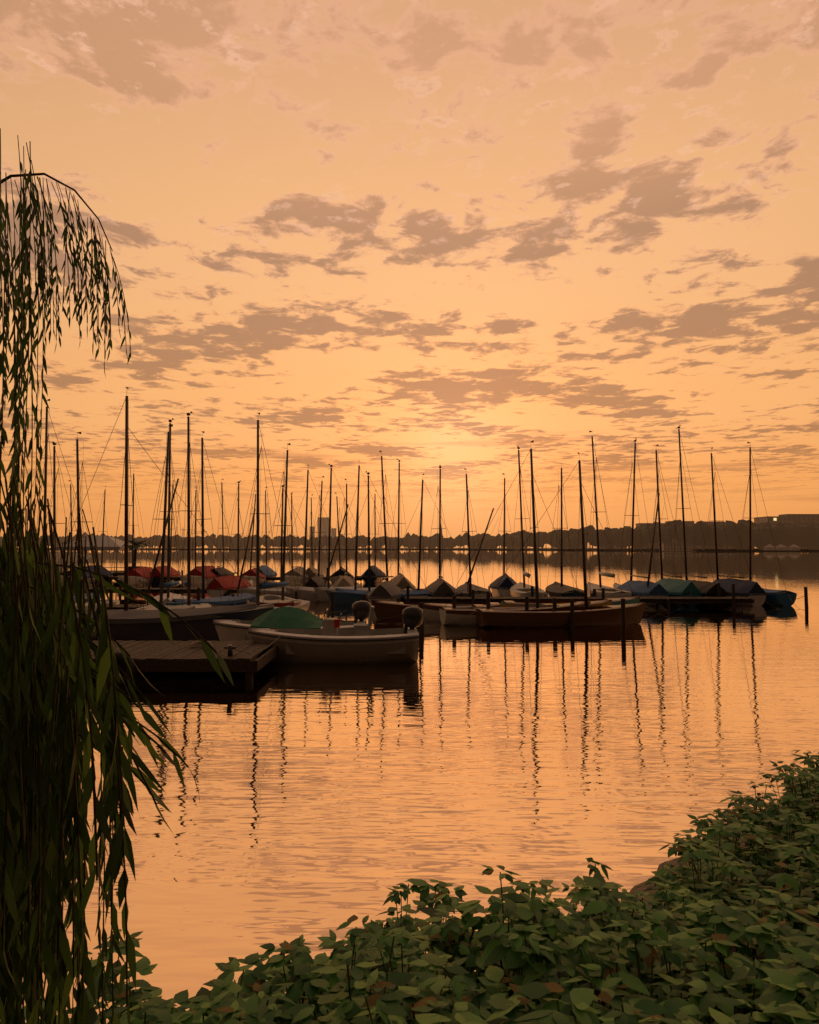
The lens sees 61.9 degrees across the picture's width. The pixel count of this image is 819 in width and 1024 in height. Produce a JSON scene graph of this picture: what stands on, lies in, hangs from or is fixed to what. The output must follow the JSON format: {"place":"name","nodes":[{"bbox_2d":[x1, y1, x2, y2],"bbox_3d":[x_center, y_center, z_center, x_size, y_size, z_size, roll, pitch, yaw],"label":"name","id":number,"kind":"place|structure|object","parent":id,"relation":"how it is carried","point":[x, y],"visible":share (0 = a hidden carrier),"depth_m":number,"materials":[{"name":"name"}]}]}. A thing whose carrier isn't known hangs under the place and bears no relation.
{"place":"outdoors","nodes":[
{"label":"outdoors","id":0,"kind":"place"},
{"bbox_2d":[309,517,335,547],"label":"tower blocks","id":1,"kind":"structure","parent":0,"point":[325,522],"depth_m":2590.07,"materials":[{"name":"grey concrete"}]},
{"bbox_2d":[182,530,626,548],"bbox_3d":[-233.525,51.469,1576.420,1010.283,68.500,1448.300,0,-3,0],"label":"buildings","id":2,"kind":"structure","parent":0,"point":[614,547],"depth_m":1091.37,"materials":[{"name":"brown"}]},
{"bbox_2d":[147,478,664,604],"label":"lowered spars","id":3,"kind":"object","parent":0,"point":[242,572],"visible":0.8,"depth_m":35.98,"materials":[{"name":"brown"}]},
{"bbox_2d":[0,0,818,547],"label":"sky","id":4,"kind":"structure","parent":0,"point":[454,235],"materials":[{"name":"orange"}]},
{"bbox_2d":[17,550,818,1023],"bbox_3d":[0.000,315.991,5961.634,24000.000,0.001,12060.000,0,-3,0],"label":"water","id":5,"kind":"structure","parent":0,"point":[333,798],"depth_m":9.92,"materials":[{"name":"orange liquid"}]},
{"bbox_2d":[24,399,119,604],"bbox_3d":[-14.621,0.089,28.723,2.043,9.547,11.057,-1,-3,21],"label":"sailboat","id":6,"kind":"object","parent":5,"relation":"on","point":[45,479],"visible":0.16,"depth_m":28.19,"materials":[{"name":"blue"}]},
{"bbox_2d":[59,480,95,585],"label":"sailboat","id":7,"kind":"object","parent":5,"relation":"on","point":[87,574],"visible":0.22,"depth_m":56.16,"materials":[{"name":"red"}]},
{"bbox_2d":[62,432,100,609],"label":"sailboat","id":8,"kind":"object","parent":5,"relation":"on","point":[78,473],"visible":0.19,"depth_m":28.94,"materials":[{"name":"blue"}]},
{"bbox_2d":[39,441,133,604],"bbox_3d":[-15.741,0.907,31.849,2.517,8.258,10.579,0,-3,0],"label":"sailboat","id":9,"kind":"object","parent":5,"relation":"on","point":[54,482],"visible":0.12,"depth_m":31.16,"materials":[{"name":"blue"}]},
{"bbox_2d":[87,486,113,582],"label":"sailboat","id":10,"kind":"object","parent":5,"relation":"on","point":[104,570],"visible":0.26,"depth_m":61.86,"materials":[{"name":"blue"}]},
{"bbox_2d":[117,470,152,585],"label":"sailboat","id":11,"kind":"object","parent":5,"relation":"on","point":[137,578],"visible":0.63,"depth_m":55.88,"materials":[{"name":"red"}]},
{"bbox_2d":[137,424,183,609],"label":"sailboat","id":12,"kind":"object","parent":5,"relation":"on","point":[162,585],"visible":0.35,"depth_m":27.59,"materials":[{"name":"brown"}]},
{"bbox_2d":[150,480,180,582],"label":"sailboat","id":13,"kind":"object","parent":5,"relation":"on","point":[157,575],"visible":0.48,"depth_m":59.86,"materials":[{"name":"red"}]},
{"bbox_2d":[58,386,273,640],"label":"sailboat","id":14,"kind":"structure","parent":5,"relation":"on","point":[126,624],"depth_m":21.42,"materials":[{"name":"brown wood"}]},
{"bbox_2d":[146,418,186,604],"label":"sailboat","id":15,"kind":"object","parent":5,"relation":"on","point":[170,598],"visible":0.37,"depth_m":31.46,"materials":[{"name":"blue"}]},
{"bbox_2d":[167,411,210,608],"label":"sailboat","id":16,"kind":"object","parent":5,"relation":"on","point":[188,584],"visible":0.41,"depth_m":28.04,"materials":[{"name":"blue"}]},
{"bbox_2d":[180,490,216,586],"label":"sailboat","id":17,"kind":"object","parent":5,"relation":"on","point":[211,576],"visible":0.56,"depth_m":55.89,"materials":[{"name":"red"}]},
{"bbox_2d":[165,431,255,605],"bbox_3d":[-9.081,0.651,31.632,2.107,8.750,11.335,-1,-3,15],"label":"sailboat","id":18,"kind":"object","parent":5,"relation":"on","point":[248,598],"visible":0.62,"depth_m":31.09,"materials":[{"name":"blue"}]},
{"bbox_2d":[213,479,233,576],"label":"sailboat","id":19,"kind":"object","parent":5,"relation":"on","point":[222,570],"visible":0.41,"depth_m":61.69,"materials":[{"name":"blue"}]},
{"bbox_2d":[206,481,254,597],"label":"sailboat","id":20,"kind":"object","parent":5,"relation":"on","point":[213,589],"visible":0.66,"depth_m":42.14,"materials":[{"name":"red"}]},
{"bbox_2d":[239,494,265,584],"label":"sailboat","id":21,"kind":"object","parent":5,"relation":"on","point":[253,576],"visible":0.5,"depth_m":55.91,"materials":[{"name":"blue"}]},
{"bbox_2d":[259,487,276,582],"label":"sailboat","id":22,"kind":"object","parent":5,"relation":"on","point":[263,569],"visible":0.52,"depth_m":60.62,"materials":[{"name":"blue"}]},
{"bbox_2d":[255,443,300,606],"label":"sailboat","id":23,"kind":"object","parent":5,"relation":"on","point":[275,599],"visible":0.52,"depth_m":30.94,"materials":[{"name":"brown"}]},
{"bbox_2d":[228,412,340,611],"bbox_3d":[-5.865,0.394,27.636,2.002,8.776,11.355,-1,-3,20],"label":"sailboat","id":24,"kind":"object","parent":5,"relation":"on","point":[304,604],"visible":0.35,"depth_m":27.12,"materials":[{"name":"brown"}]},
{"bbox_2d":[239,485,336,597],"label":"sailboat","id":25,"kind":"object","parent":5,"relation":"on","point":[252,589],"visible":0.31,"depth_m":38.26,"materials":[{"name":"blue"}]},
{"bbox_2d":[213,601,370,640],"bbox_3d":[-3.475,3.471,20.252,4.681,1.670,1.838,0,-3,0],"label":"motorboat","id":26,"kind":"object","parent":5,"relation":"on","point":[279,617],"visible":0.48,"depth_m":19.87,"materials":[{"name":"green fabric"}]},
{"bbox_2d":[285,492,308,585],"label":"sailboat","id":27,"kind":"object","parent":5,"relation":"on","point":[291,579],"visible":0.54,"depth_m":55.79,"materials":[{"name":"grey"}]},
{"bbox_2d":[273,465,353,588],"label":"sailboat","id":28,"kind":"object","parent":5,"relation":"on","point":[305,544],"visible":0.16,"depth_m":39.58,"materials":[{"name":"blue"}]},
{"bbox_2d":[303,494,323,579],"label":"sailboat","id":29,"kind":"object","parent":5,"relation":"on","point":[309,573],"visible":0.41,"depth_m":60.83,"materials":[{"name":"grey"}]},
{"bbox_2d":[300,476,331,586],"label":"sailboat","id":30,"kind":"object","parent":5,"relation":"on","point":[316,581],"visible":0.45,"depth_m":45.10,"materials":[{"name":"grey"}]},
{"bbox_2d":[286,464,379,601],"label":"sailboat","id":31,"kind":"object","parent":5,"relation":"on","point":[303,592],"visible":0.34,"depth_m":38.74,"materials":[{"name":"grey"}]},
{"bbox_2d":[248,606,423,664],"bbox_3d":[-1.944,3.365,18.217,4.646,1.670,1.876,0,-3,0],"label":"motorboat","id":32,"kind":"object","parent":5,"relation":"on","point":[329,643],"visible":0.92,"depth_m":17.56,"materials":[{"name":"white plastic"}]},
{"bbox_2d":[330,493,353,584],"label":"sailboat","id":33,"kind":"object","parent":5,"relation":"on","point":[340,574],"visible":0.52,"depth_m":56.21,"materials":[{"name":"grey"}]},
{"bbox_2d":[330,479,362,587],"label":"sailboat","id":34,"kind":"object","parent":5,"relation":"on","point":[345,581],"visible":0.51,"depth_m":42.73,"materials":[{"name":"grey"}]},
{"bbox_2d":[302,460,411,601],"bbox_3d":[-2.429,1.191,38.720,10.272,8.369,2.012,1,-3,-20],"label":"sailboat","id":35,"kind":"object","parent":5,"relation":"on","point":[320,592],"visible":0.26,"depth_m":38.43,"materials":[{"name":"brown"}]},
{"bbox_2d":[310,471,430,604],"bbox_3d":[-1.468,1.544,36.494,9.892,7.446,2.192,0,-3,-5],"label":"sailboat","id":36,"kind":"object","parent":5,"relation":"on","point":[346,596],"visible":0.5,"depth_m":35.98,"materials":[{"name":"blue"}]},
{"bbox_2d":[361,490,385,582],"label":"sailboat","id":37,"kind":"object","parent":5,"relation":"on","point":[379,572],"visible":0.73,"depth_m":59.74,"materials":[{"name":"blue"}]},
{"bbox_2d":[367,450,402,605],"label":"sailboat","id":38,"kind":"object","parent":5,"relation":"on","point":[386,590],"visible":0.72,"depth_m":35.48,"materials":[{"name":"grey"}]},
{"bbox_2d":[388,459,415,589],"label":"sailboat","id":39,"kind":"object","parent":5,"relation":"on","point":[397,581],"visible":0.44,"depth_m":44.81,"materials":[{"name":"grey"}]},
{"bbox_2d":[337,600,500,619],"bbox_3d":[1.107,4.286,29.079,10.138,1.112,1.934,0,-3,0],"label":"open boat","id":40,"kind":"object","parent":5,"relation":"on","point":[385,609],"visible":0.29,"depth_m":28.64,"materials":[{"name":"brown wood"}]},
{"bbox_2d":[386,474,476,596],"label":"sailboat","id":41,"kind":"object","parent":5,"relation":"on","point":[419,552],"visible":0.2,"depth_m":36.88,"materials":[{"name":"brown"}]},
{"bbox_2d":[424,465,457,596],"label":"sailboat","id":42,"kind":"object","parent":5,"relation":"on","point":[440,587],"visible":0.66,"depth_m":37.28,"materials":[{"name":"blue"}]},
{"bbox_2d":[367,602,550,621],"bbox_3d":[3.367,4.270,28.442,10.454,1.112,1.985,0,-3,0],"label":"open boat","id":43,"kind":"object","parent":5,"relation":"on","point":[430,608],"visible":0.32,"depth_m":27.78,"materials":[{"name":"brown wood"}]},
{"bbox_2d":[456,468,492,596],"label":"sailboat","id":44,"kind":"object","parent":5,"relation":"on","point":[480,591],"visible":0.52,"depth_m":39.39,"materials":[{"name":"grey"}]},
{"bbox_2d":[486,473,516,596],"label":"sailboat","id":45,"kind":"object","parent":5,"relation":"on","point":[504,586],"visible":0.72,"depth_m":42.59,"materials":[{"name":"blue"}]},
{"bbox_2d":[377,440,644,625],"bbox_3d":[4.061,0.895,27.414,10.675,7.662,2.030,0,-3,-4],"label":"open boat","id":46,"kind":"object","parent":5,"relation":"on","point":[449,615],"visible":0.5,"depth_m":27.06,"materials":[{"name":"brown wood"}]},
{"bbox_2d":[231,587,807,632],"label":"mooring piles","id":47,"kind":"object","parent":5,"relation":"in","point":[623,620],"visible":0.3,"depth_m":26.14,"materials":[{"name":"brown wood"}]},
{"bbox_2d":[510,446,545,596],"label":"sailboat","id":48,"kind":"object","parent":5,"relation":"on","point":[521,589],"visible":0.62,"depth_m":39.58,"materials":[{"name":"grey"}]},
{"bbox_2d":[471,599,611,608],"bbox_3d":[5.485,4.263,28.650,10.837,1.112,1.922,1,-3,-12],"label":"open boat","id":49,"kind":"object","parent":5,"relation":"on","point":[592,603],"visible":0.22,"depth_m":28.82,"materials":[{"name":"brown wood"}]},
{"bbox_2d":[545,464,583,596],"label":"sailboat","id":50,"kind":"object","parent":5,"relation":"on","point":[557,589],"visible":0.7,"depth_m":39.12,"materials":[{"name":"grey"}]},
{"bbox_2d":[431,452,708,627],"bbox_3d":[5.914,1.139,26.613,11.524,7.077,1.798,0,-3,-9],"label":"open boat","id":51,"kind":"object","parent":5,"relation":"on","point":[592,616],"visible":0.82,"depth_m":25.86,"materials":[{"name":"brown wood"}]},
{"bbox_2d":[499,596,660,611],"bbox_3d":[7.062,4.343,30.485,10.678,1.112,2.098,0,-3,-8],"label":"open boat","id":52,"kind":"object","parent":5,"relation":"on","point":[628,600],"visible":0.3,"depth_m":30.60,"materials":[{"name":"blue"}]},
{"bbox_2d":[587,431,631,596],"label":"sailboat","id":53,"kind":"object","parent":5,"relation":"on","point":[611,592],"visible":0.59,"depth_m":39.24,"materials":[{"name":"blue"}]},
{"bbox_2d":[613,438,668,608],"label":"sailboat","id":54,"kind":"object","parent":5,"relation":"on","point":[641,589],"visible":0.62,"depth_m":37.76,"materials":[{"name":"blue"}]},
{"bbox_2d":[649,445,701,608],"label":"sailboat","id":55,"kind":"object","parent":5,"relation":"on","point":[678,588],"visible":0.45,"depth_m":36.75,"materials":[{"name":"blue"}]},
{"bbox_2d":[672,425,751,609],"bbox_3d":[16.097,0.134,39.035,2.167,10.574,12.039,0,-3,0],"label":"sailboat","id":56,"kind":"object","parent":5,"relation":"on","point":[707,589],"visible":0.42,"depth_m":38.10,"materials":[{"name":"blue"}]},
{"bbox_2d":[700,447,787,610],"bbox_3d":[17.837,0.797,38.537,1.953,9.200,11.344,0,-3,-4],"label":"sailboat","id":57,"kind":"object","parent":5,"relation":"on","point":[755,591],"visible":0.48,"depth_m":36.62,"materials":[{"name":"blue"}]},
{"bbox_2d":[732,442,801,609],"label":"sailboat","id":58,"kind":"object","parent":5,"relation":"on","point":[785,597],"visible":0.44,"depth_m":36.50,"materials":[{"name":"blue"}]},
{"bbox_2d":[17,548,818,1023],"bbox_3d":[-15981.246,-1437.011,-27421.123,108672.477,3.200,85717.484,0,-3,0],"label":"ground","id":59,"kind":"structure","parent":0,"point":[643,886],"depth_m":600.47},
{"bbox_2d":[56,535,140,575],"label":"pavilion","id":60,"kind":"structure","parent":59,"relation":"on","point":[111,543],"depth_m":63.99,"materials":[{"name":"grey"}]},
{"bbox_2d":[119,540,151,570],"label":"potted palm","id":61,"kind":"object","parent":60,"relation":"on","point":[137,543],"visible":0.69,"depth_m":62.69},
{"bbox_2d":[107,588,221,609],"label":"jetty","id":62,"kind":"object","parent":59,"relation":"on","point":[111,606],"visible":0.13,"depth_m":28.93,"materials":[{"name":"brown wood"}]},
{"bbox_2d":[53,636,279,683],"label":"platform","id":63,"kind":"structure","parent":59,"relation":"on","point":[179,656],"depth_m":15.59,"materials":[{"name":"brown wood"}]},
{"bbox_2d":[104,568,362,581],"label":"jetty","id":64,"kind":"object","parent":59,"relation":"on","point":[179,578],"visible":0.06,"depth_m":58.09,"materials":[{"name":"brown wood"}]},
{"bbox_2d":[62,580,422,597],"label":"jetty","id":65,"kind":"object","parent":59,"relation":"on","point":[172,590],"visible":0.16,"depth_m":41.30,"materials":[{"name":"brown wood"}]},
{"bbox_2d":[0,519,818,549],"bbox_3d":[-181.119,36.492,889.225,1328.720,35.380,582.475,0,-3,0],"label":"shore trees","id":66,"kind":"object","parent":59,"relation":"on","point":[787,534],"visible":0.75,"depth_m":751.10,"materials":[{"name":"green plant"}]},
{"bbox_2d":[404,589,427,597],"bbox_3d":[0.550,5.349,38.022,1.558,1.704,6.519,0,-3,4],"label":"jetty link","id":67,"kind":"object","parent":59,"relation":"on","point":[417,596],"visible":0.14,"depth_m":35.13,"materials":[{"name":"brown"}]},
{"bbox_2d":[24,750,818,1023],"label":"bank vegetation","id":68,"kind":"object","parent":59,"relation":"on","point":[632,958],"visible":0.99,"depth_m":2.99,"materials":[{"name":"green plant"}]},
{"bbox_2d":[0,128,233,1023],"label":"willow tree","id":69,"kind":"object","parent":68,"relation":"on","point":[49,741],"visible":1,"depth_m":1.50,"materials":[{"name":"green plant"}]},
{"bbox_2d":[405,583,753,608],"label":"jetty","id":70,"kind":"object","parent":59,"relation":"on","point":[667,601],"visible":0.64,"depth_m":33.69,"materials":[{"name":"brown wood"}]},
{"bbox_2d":[636,514,818,548],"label":"city","id":71,"kind":"object","parent":59,"relation":"on","point":[775,520],"visible":0.08,"depth_m":745.48,"materials":[{"name":"brown"}]},
{"bbox_2d":[659,542,799,550],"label":"boathouse and tents","id":72,"kind":"object","parent":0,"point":[666,546],"visible":0.88,"depth_m":579.39,"materials":[{"name":"white"}]}
]}

